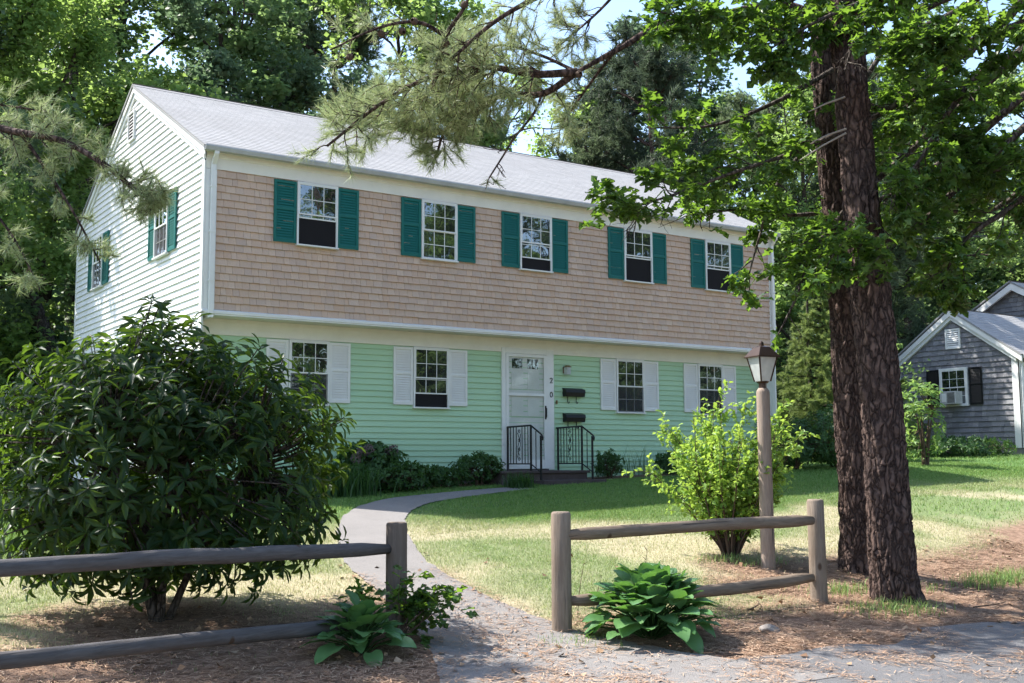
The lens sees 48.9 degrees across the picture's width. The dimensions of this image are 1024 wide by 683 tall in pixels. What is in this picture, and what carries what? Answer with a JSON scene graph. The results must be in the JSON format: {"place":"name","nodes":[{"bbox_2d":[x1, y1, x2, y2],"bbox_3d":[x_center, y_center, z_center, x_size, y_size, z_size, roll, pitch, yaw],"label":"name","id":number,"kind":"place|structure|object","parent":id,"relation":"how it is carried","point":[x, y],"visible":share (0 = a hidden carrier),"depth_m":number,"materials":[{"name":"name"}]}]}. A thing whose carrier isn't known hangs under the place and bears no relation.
{"place":"outdoors","nodes":[
{"label":"outdoors","id":0,"kind":"place"},
{"bbox_2d":[0,455,1023,682],"bbox_3d":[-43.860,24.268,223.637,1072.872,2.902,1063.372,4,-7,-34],"label":"ground","id":1,"kind":"structure","parent":0,"point":[1015,531],"depth_m":10.63,"materials":[{"name":"plant"}]},
{"bbox_2d":[0,161,39,400],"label":"oak tree","id":2,"kind":"object","parent":1,"relation":"on","point":[11,216],"visible":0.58,"depth_m":23.91,"materials":[{"name":"green plant"}]},
{"bbox_2d":[0,1,93,476],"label":"oak tree","id":3,"kind":"object","parent":1,"relation":"on","point":[6,296],"visible":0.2,"depth_m":25.64,"materials":[{"name":"green plant"}]},
{"bbox_2d":[0,0,141,414],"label":"oak tree","id":4,"kind":"object","parent":1,"relation":"on","point":[35,21],"visible":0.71,"depth_m":26.24,"materials":[{"name":"green plant"}]},
{"bbox_2d":[0,0,180,477],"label":"oak tree","id":5,"kind":"object","parent":1,"relation":"on","point":[136,8],"visible":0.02,"depth_m":35.93,"materials":[{"name":"green plant"}]},
{"bbox_2d":[0,77,184,295],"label":"pine tree","id":6,"kind":"object","parent":1,"relation":"on","point":[149,196],"visible":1,"depth_m":10.77,"materials":[{"name":"green plant"}]},
{"bbox_2d":[0,0,237,476],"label":"oak tree","id":7,"kind":"object","parent":1,"relation":"on","point":[118,97],"visible":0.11,"depth_m":29.29,"materials":[{"name":"green plant"}]},
{"bbox_2d":[1,0,246,332],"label":"oak tree","id":8,"kind":"object","parent":1,"relation":"on","point":[174,42],"visible":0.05,"depth_m":38.04,"materials":[{"name":"green plant"}]},
{"bbox_2d":[0,294,366,621],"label":"rhododendron","id":9,"kind":"object","parent":1,"relation":"on","point":[111,408],"visible":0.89,"depth_m":8.59,"materials":[{"name":"green plant"}]},
{"bbox_2d":[53,0,349,324],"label":"oak tree","id":10,"kind":"object","parent":1,"relation":"on","point":[299,3],"depth_m":41.44,"materials":[{"name":"green plant"}]},
{"bbox_2d":[25,0,380,321],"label":"oak tree","id":11,"kind":"object","parent":1,"relation":"on","point":[218,66],"visible":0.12,"depth_m":32.26,"materials":[{"name":"green plant"}]},
{"bbox_2d":[0,522,406,669],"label":"split rail fence","id":12,"kind":"object","parent":1,"relation":"on","point":[394,548],"visible":0.77,"depth_m":7.35,"materials":[{"name":"grey wood"}]},
{"bbox_2d":[81,0,329,166],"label":"oak tree","id":13,"kind":"object","parent":1,"relation":"on","point":[248,38],"visible":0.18,"depth_m":32.72,"materials":[{"name":"green plant"}]},
{"bbox_2d":[275,459,355,496],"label":"strap leaf clump","id":14,"kind":"object","parent":1,"relation":"on","point":[318,467],"visible":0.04,"depth_m":17.22,"materials":[{"name":"green plant"}]},
{"bbox_2d":[241,0,409,123],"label":"pine tree","id":15,"kind":"object","parent":1,"relation":"on","point":[363,50],"visible":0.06,"depth_m":38.29,"materials":[{"name":"green plant"}]},
{"bbox_2d":[299,590,417,667],"bbox_3d":[-1.110,2.137,8.440,0.932,0.546,0.828,4,-7,-34],"label":"hosta","id":16,"kind":"object","parent":1,"relation":"on","point":[359,615],"visible":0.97,"depth_m":8.30,"materials":[{"name":"green plant"}]},
{"bbox_2d":[313,457,403,497],"bbox_3d":[-2.535,2.052,17.190,1.539,0.637,1.637,-4,-7,28],"label":"strap leaf clump","id":17,"kind":"object","parent":1,"relation":"on","point":[354,486],"visible":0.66,"depth_m":17.02,"materials":[{"name":"green plant"}]},
{"bbox_2d":[334,439,408,489],"bbox_3d":[-2.274,2.029,18.293,1.323,0.884,0.928,4,-7,-34],"label":"hydrangea","id":18,"kind":"object","parent":1,"relation":"on","point":[380,452],"visible":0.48,"depth_m":18.06,"materials":[{"name":"green plant"}]},
{"bbox_2d":[348,457,441,492],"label":"dark shrub","id":19,"kind":"object","parent":1,"relation":"on","point":[414,473],"visible":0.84,"depth_m":17.81,"materials":[{"name":"green plant"}]},
{"bbox_2d":[338,564,479,649],"bbox_3d":[-0.807,2.070,8.845,1.037,0.657,0.574,-3,-7,26],"label":"oak sapling","id":20,"kind":"object","parent":1,"relation":"on","point":[420,603],"visible":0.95,"depth_m":8.78,"materials":[{"name":"green plant"}]},
{"bbox_2d":[302,0,520,147],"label":"oak tree","id":21,"kind":"object","parent":1,"relation":"on","point":[426,11],"visible":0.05,"depth_m":35.17,"materials":[{"name":"green plant"}]},
{"bbox_2d":[70,83,780,490],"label":"clapboard house","id":22,"kind":"structure","parent":1,"relation":"on","point":[390,295],"depth_m":19.92,"materials":[{"name":"green paint"}]},
{"bbox_2d":[90,233,103,290],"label":"window","id":23,"kind":"structure","parent":22,"relation":"in","point":[96,279],"depth_m":22.06,"materials":[{"name":"glass"}]},
{"bbox_2d":[151,206,169,259],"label":"window","id":24,"kind":"structure","parent":22,"relation":"in","point":[161,226],"depth_m":18.68,"materials":[{"name":"white paint"}]},
{"bbox_2d":[288,339,330,405],"bbox_3d":[-3.276,0.509,18.188,0.728,1.055,0.084,4,-7,-34],"label":"window","id":25,"kind":"structure","parent":22,"relation":"in","point":[316,353],"depth_m":18.22,"materials":[{"name":"white paint"}]},
{"bbox_2d":[295,181,338,249],"bbox_3d":[-3.121,-2.018,18.077,0.728,1.035,0.084,4,-7,-34],"label":"window","id":26,"kind":"structure","parent":22,"relation":"in","point":[317,204],"depth_m":18.07,"materials":[{"name":"glass"}]},
{"bbox_2d":[412,347,450,408],"bbox_3d":[-1.394,0.633,19.460,0.728,1.055,0.084,4,-7,-34],"label":"window","id":27,"kind":"structure","parent":22,"relation":"in","point":[430,365],"depth_m":19.45,"materials":[{"name":"white paint"}]},
{"bbox_2d":[420,199,458,262],"bbox_3d":[-1.245,-1.894,19.345,0.728,1.035,0.084,4,-7,-34],"label":"window","id":28,"kind":"structure","parent":22,"relation":"in","point":[439,220],"depth_m":19.34,"materials":[{"name":"glass"}]},
{"bbox_2d":[509,356,543,459],"bbox_3d":[0.255,1.270,20.542,0.906,2.088,0.009,4,-7,-34],"label":"door","id":29,"kind":"structure","parent":22,"relation":"in","point":[534,385],"depth_m":20.56,"materials":[{"name":"white paint"}]},
{"bbox_2d":[506,353,546,468],"bbox_3d":[0.279,1.268,20.507,0.904,2.086,0.064,4,-7,-34],"label":"storm door","id":30,"kind":"structure","parent":22,"relation":"in","point":[544,462],"depth_m":20.54,"materials":[{"name":"white paint"}]},
{"bbox_2d":[518,213,553,273],"bbox_3d":[0.436,-1.783,20.481,0.728,1.035,0.084,4,-7,-34],"label":"window","id":31,"kind":"structure","parent":22,"relation":"in","point":[535,231],"depth_m":20.48,"materials":[{"name":"glass"}]},
{"bbox_2d":[563,365,571,374],"bbox_3d":[1.030,0.534,21.077,0.116,0.167,0.134,4,-7,-34],"label":"wall lantern","id":32,"kind":"object","parent":22,"relation":"attached to","point":[566,369],"depth_m":21.04,"materials":[{"name":"white glass"}]},
{"bbox_2d":[562,388,585,403],"bbox_3d":[1.162,1.018,21.121,0.456,0.293,0.130,4,-7,-34],"label":"mailbox","id":33,"kind":"object","parent":22,"relation":"attached to","point":[572,392],"visible":1,"depth_m":21.07,"materials":[{"name":"black paint"}]},
{"bbox_2d":[563,413,585,428],"bbox_3d":[1.165,1.486,21.072,0.456,0.293,0.130,4,-7,-34],"label":"mailbox","id":34,"kind":"object","parent":22,"relation":"attached to","point":[574,417],"visible":0.88,"depth_m":21.02,"materials":[{"name":"black paint"}]},
{"bbox_2d":[615,359,645,413],"bbox_3d":[2.308,0.878,21.962,0.728,1.055,0.084,4,-7,-34],"label":"window","id":35,"kind":"structure","parent":22,"relation":"in","point":[630,376],"depth_m":21.95,"materials":[{"name":"white paint"}]},
{"bbox_2d":[623,228,653,284],"bbox_3d":[2.451,-1.649,21.842,0.728,1.035,0.084,4,-7,-34],"label":"window","id":36,"kind":"structure","parent":22,"relation":"in","point":[638,250],"depth_m":21.84,"materials":[{"name":"glass"}]},
{"bbox_2d":[697,364,723,415],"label":"window","id":37,"kind":"structure","parent":22,"relation":"in","point":[710,376],"depth_m":23.15,"materials":[{"name":"white paint"}]},
{"bbox_2d":[704,240,732,292],"bbox_3d":[4.217,-1.532,23.036,0.728,1.035,0.084,4,-7,-34],"label":"window","id":38,"kind":"structure","parent":22,"relation":"in","point":[717,254],"depth_m":23.02,"materials":[{"name":"glass"}]},
{"bbox_2d":[774,234,1016,244],"bbox_3d":[17.334,-3.744,22.540,23.829,2.922,0.023,-1,-6,8],"label":"power cable","id":39,"kind":"object","parent":22,"relation":"attached to","point":[942,237],"visible":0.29,"depth_m":23.45,"materials":[{"name":"black paint"}]},
{"bbox_2d":[419,464,469,487],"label":"shrub","id":40,"kind":"object","parent":1,"relation":"on","point":[453,479],"visible":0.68,"depth_m":18.60,"materials":[{"name":"green plant"}]},
{"bbox_2d":[411,80,525,148],"bbox_3d":[-2.301,-1.516,35.859,7.564,14.646,7.602,-2,-6,20],"label":"pine tree","id":41,"kind":"object","parent":1,"relation":"on","point":[503,136],"visible":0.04,"depth_m":36.56,"materials":[{"name":"green plant"}]},
{"bbox_2d":[448,450,507,485],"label":"leafy shrub","id":42,"kind":"object","parent":1,"relation":"on","point":[471,464],"visible":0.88,"depth_m":19.11,"materials":[{"name":"green plant"}]},
{"bbox_2d":[0,453,1023,682],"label":"grass","id":43,"kind":"structure","parent":1,"relation":"on","point":[943,466],"depth_m":15.29,"materials":[{"name":"plant"}]},
{"bbox_2d":[0,46,1023,457],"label":"woods","id":44,"kind":"object","parent":1,"relation":"on","point":[312,112],"depth_m":51.44,"materials":[{"name":"green plant"}]},
{"bbox_2d":[0,473,1023,682],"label":"pine needle litter","id":45,"kind":"object","parent":1,"relation":"on","point":[325,669],"visible":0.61,"depth_m":8.90,"materials":[{"name":"brown plant"}]},
{"bbox_2d":[495,470,540,488],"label":"strap leaf clump","id":46,"kind":"object","parent":1,"relation":"on","point":[521,481],"visible":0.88,"depth_m":18.71,"materials":[{"name":"green plant"}]},
{"bbox_2d":[478,425,606,485],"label":"front steps","id":47,"kind":"structure","parent":1,"relation":"on","point":[553,477],"depth_m":19.86,"materials":[{"name":"metal"}]},
{"bbox_2d":[471,67,617,159],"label":"oak tree","id":48,"kind":"object","parent":1,"relation":"on","point":[541,149],"visible":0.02,"depth_m":41.37,"materials":[{"name":"green plant"}]},
{"bbox_2d":[287,0,868,575],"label":"pine tree","id":49,"kind":"object","parent":1,"relation":"on","point":[443,78],"visible":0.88,"depth_m":11.76,"materials":[{"name":"green plant"}]},
{"bbox_2d":[537,104,635,169],"bbox_3d":[1.727,-1.958,37.655,7.244,12.655,6.657,-1,-6,11],"label":"pine tree","id":50,"kind":"object","parent":1,"relation":"on","point":[585,154],"visible":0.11,"depth_m":38.16,"materials":[{"name":"green plant"}]},
{"bbox_2d":[572,562,600,619],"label":"dry stalks","id":51,"kind":"object","parent":1,"relation":"on","point":[579,589],"visible":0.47,"depth_m":9.80,"materials":[{"name":"beige plant"}]},
{"bbox_2d":[590,447,625,477],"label":"round shrub","id":52,"kind":"object","parent":1,"relation":"on","point":[608,459],"visible":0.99,"depth_m":20.87,"materials":[{"name":"green plant"}]},
{"bbox_2d":[623,445,637,475],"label":"thin stem plant","id":53,"kind":"object","parent":1,"relation":"on","point":[628,474],"visible":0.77,"depth_m":21.49,"materials":[{"name":"green plant"}]},
{"bbox_2d":[563,39,711,185],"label":"pine tree","id":54,"kind":"object","parent":1,"relation":"on","point":[614,62],"visible":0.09,"depth_m":41.07,"materials":[{"name":"green plant"}]},
{"bbox_2d":[632,445,650,475],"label":"thin stem plant","id":55,"kind":"object","parent":1,"relation":"on","point":[639,472],"visible":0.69,"depth_m":21.72,"materials":[{"name":"green plant"}]},
{"bbox_2d":[562,0,733,170],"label":"oak tree","id":56,"kind":"object","parent":1,"relation":"on","point":[689,84],"visible":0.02,"depth_m":47.82,"materials":[{"name":"green plant"}]},
{"bbox_2d":[582,560,725,653],"bbox_3d":[1.128,2.141,9.228,1.215,0.692,1.239,4,-7,-34],"label":"hosta","id":57,"kind":"object","parent":1,"relation":"on","point":[644,594],"visible":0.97,"depth_m":9.03,"materials":[{"name":"green plant"}]},
{"bbox_2d":[653,450,688,474],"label":"dark shrub","id":58,"kind":"object","parent":1,"relation":"on","point":[663,463],"visible":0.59,"depth_m":21.73,"materials":[{"name":"green plant"}]},
{"bbox_2d":[581,12,791,388],"bbox_3d":[5.336,-3.225,36.736,8.643,15.100,7.943,-1,-6,3],"label":"pine tree","id":59,"kind":"object","parent":1,"relation":"on","point":[656,68],"visible":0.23,"depth_m":36.69,"materials":[{"name":"green plant"}]},
{"bbox_2d":[551,499,827,631],"bbox_3d":[1.706,2.125,10.171,3.195,1.321,0.204,3,-7,-32],"label":"split rail fence","id":60,"kind":"object","parent":1,"relation":"on","point":[563,535],"visible":0.83,"depth_m":10.13,"materials":[{"name":"brown wood"}]},
{"bbox_2d":[627,80,788,372],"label":"oak tree","id":61,"kind":"object","parent":1,"relation":"on","point":[705,136],"visible":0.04,"depth_m":45.77,"materials":[{"name":"green plant"}]},
{"bbox_2d":[621,379,819,557],"bbox_3d":[2.550,1.477,13.124,1.858,2.069,1.987,4,-7,-34],"label":"forsythia bush","id":62,"kind":"object","parent":1,"relation":"on","point":[718,491],"visible":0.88,"depth_m":12.92,"materials":[{"name":"green plant"}]},
{"bbox_2d":[630,6,824,358],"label":"oak tree","id":63,"kind":"object","parent":1,"relation":"on","point":[723,64],"visible":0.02,"depth_m":48.38,"materials":[{"name":"green plant"}]},
{"bbox_2d":[723,632,767,633],"bbox_3d":[1.937,2.429,9.380,0.379,0.023,0.020,0,-6,0],"label":"fallen stick","id":64,"kind":"object","parent":1,"relation":"on","point":[748,632],"visible":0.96,"depth_m":9.37,"materials":[{"name":"brown wood"}]},
{"bbox_2d":[744,341,779,569],"bbox_3d":[2.815,1.398,12.529,0.285,2.820,0.285,2,-7,-23],"label":"lamp post","id":65,"kind":"object","parent":1,"relation":"on","point":[761,358],"visible":0.9,"depth_m":12.50,"materials":[{"name":"brown wood"}]},
{"bbox_2d":[700,86,827,408],"bbox_3d":[7.316,-1.368,37.559,7.362,14.184,7.325,1,-6,-13],"label":"pine tree","id":66,"kind":"object","parent":1,"relation":"on","point":[739,98],"visible":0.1,"depth_m":37.35,"materials":[{"name":"green plant"}]},
{"bbox_2d":[506,551,1023,648],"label":"rough grass","id":67,"kind":"structure","parent":1,"relation":"on","point":[1004,579],"depth_m":11.59,"materials":[{"name":"plant"}]},
{"bbox_2d":[759,624,779,632],"bbox_3d":[2.194,2.450,9.583,0.160,0.095,0.186,-5,-8,39],"label":"stone","id":68,"kind":"object","parent":1,"relation":"on","point":[767,628],"visible":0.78,"depth_m":9.53,"materials":[{"name":"grey stone"}]},
{"bbox_2d":[755,419,835,469],"bbox_3d":[5.938,2.184,23.548,2.196,1.117,1.621,4,-7,-34],"label":"dark shrub","id":69,"kind":"object","parent":1,"relation":"on","point":[806,453],"visible":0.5,"depth_m":23.17,"materials":[{"name":"green plant"}]},
{"bbox_2d":[579,0,1023,351],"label":"oak tree","id":70,"kind":"object","parent":1,"relation":"on","point":[969,152],"visible":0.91,"depth_m":11.05,"materials":[{"name":"green plant"}]},
{"bbox_2d":[776,289,836,461],"bbox_3d":[7.835,0.995,28.168,3.570,4.810,3.315,4,-7,-34],"label":"spruce tree","id":71,"kind":"object","parent":1,"relation":"on","point":[806,362],"visible":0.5,"depth_m":28.10,"materials":[{"name":"green plant"}]},
{"bbox_2d":[781,404,836,467],"bbox_3d":[6.862,2.042,24.031,2.723,1.457,2.341,4,-7,-34],"label":"dark shrub","id":72,"kind":"object","parent":1,"relation":"on","point":[824,422],"visible":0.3,"depth_m":23.55,"materials":[{"name":"green plant"}]},
{"bbox_2d":[725,73,930,456],"bbox_3d":[8.959,-2.015,34.160,7.207,13.171,7.906,-3,-7,24],"label":"oak tree","id":73,"kind":"object","parent":1,"relation":"on","point":[783,302],"visible":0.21,"depth_m":34.07,"materials":[{"name":"green plant"}]},
{"bbox_2d":[779,48,936,425],"bbox_3d":[10.843,-2.073,38.410,8.402,16.188,8.360,-6,-8,44],"label":"pine tree","id":74,"kind":"object","parent":1,"relation":"on","point":[918,327],"visible":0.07,"depth_m":37.01,"materials":[{"name":"green plant"}]},
{"bbox_2d":[800,0,927,607],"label":"pine tree","id":75,"kind":"object","parent":1,"relation":"on","point":[892,556],"visible":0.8,"depth_m":10.98,"materials":[{"name":"brown plant"}]},
{"bbox_2d":[824,405,911,449],"bbox_3d":[8.440,2.075,27.069,2.606,1.756,2.081,4,-7,-34],"label":"dark shrub","id":76,"kind":"object","parent":1,"relation":"on","point":[904,416],"visible":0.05,"depth_m":27.06,"materials":[{"name":"green plant"}]},
{"bbox_2d":[776,0,1023,409],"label":"oak tree","id":77,"kind":"object","parent":1,"relation":"on","point":[980,259],"visible":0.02,"depth_m":41.91,"materials":[{"name":"green plant"}]},
{"bbox_2d":[899,378,925,457],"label":"spruce tree","id":78,"kind":"object","parent":1,"relation":"on","point":[903,380],"visible":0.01,"depth_m":29.72,"materials":[{"name":"plant"}]},
{"bbox_2d":[902,380,948,464],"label":"sapling","id":79,"kind":"object","parent":1,"relation":"on","point":[924,391],"visible":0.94,"depth_m":24.98,"materials":[{"name":"green plant"}]},
{"bbox_2d":[885,9,1023,350],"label":"oak tree","id":80,"kind":"object","parent":1,"relation":"on","point":[983,117],"visible":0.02,"depth_m":49.44,"materials":[{"name":"green plant"}]},
{"bbox_2d":[898,280,1023,454],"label":"grey cottage","id":81,"kind":"structure","parent":1,"relation":"on","point":[976,357],"depth_m":31.98,"materials":[{"name":"grey wood"}]},
{"bbox_2d":[940,391,962,404],"bbox_3d":[12.515,1.604,32.070,0.348,0.360,0.480,4,-7,-34],"label":"air conditioner","id":82,"kind":"object","parent":81,"relation":"attached to","point":[950,397],"visible":0.95,"depth_m":31.92,"materials":[{"name":"plastic"}]},
{"bbox_2d":[939,367,969,406],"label":"window","id":83,"kind":"structure","parent":81,"relation":"in","point":[950,379],"depth_m":32.15,"materials":[{"name":"white paint"}]},
{"bbox_2d":[899,11,1023,337],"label":"oak tree","id":84,"kind":"object","parent":1,"relation":"on","point":[1019,270],"visible":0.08,"depth_m":47.03,"materials":[{"name":"green plant"}]},
{"bbox_2d":[918,434,1017,457],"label":"dark shrub","id":85,"kind":"object","parent":1,"relation":"on","point":[959,446],"visible":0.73,"depth_m":29.06,"materials":[{"name":"green plant"}]},
{"bbox_2d":[973,601,1005,607],"bbox_3d":[4.643,2.550,10.912,0.592,0.022,0.038,4,-8,-37],"label":"fallen stick","id":86,"kind":"object","parent":1,"relation":"on","point":[988,605],"visible":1,"depth_m":10.86,"materials":[{"name":"brown wood"}]},
{"bbox_2d":[5,0,1023,289],"label":"sky","id":87,"kind":"structure","parent":0,"point":[613,9],"materials":[{"name":"white"}]},
{"bbox_2d":[337,487,842,682],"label":"path","id":88,"kind":"structure","parent":0,"point":[366,523],"depth_m":8.78,"materials":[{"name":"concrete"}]},
{"bbox_2d":[737,621,1023,682],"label":"road","id":89,"kind":"structure","parent":0,"point":[990,637],"depth_m":8.61,"materials":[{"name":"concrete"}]}
]}

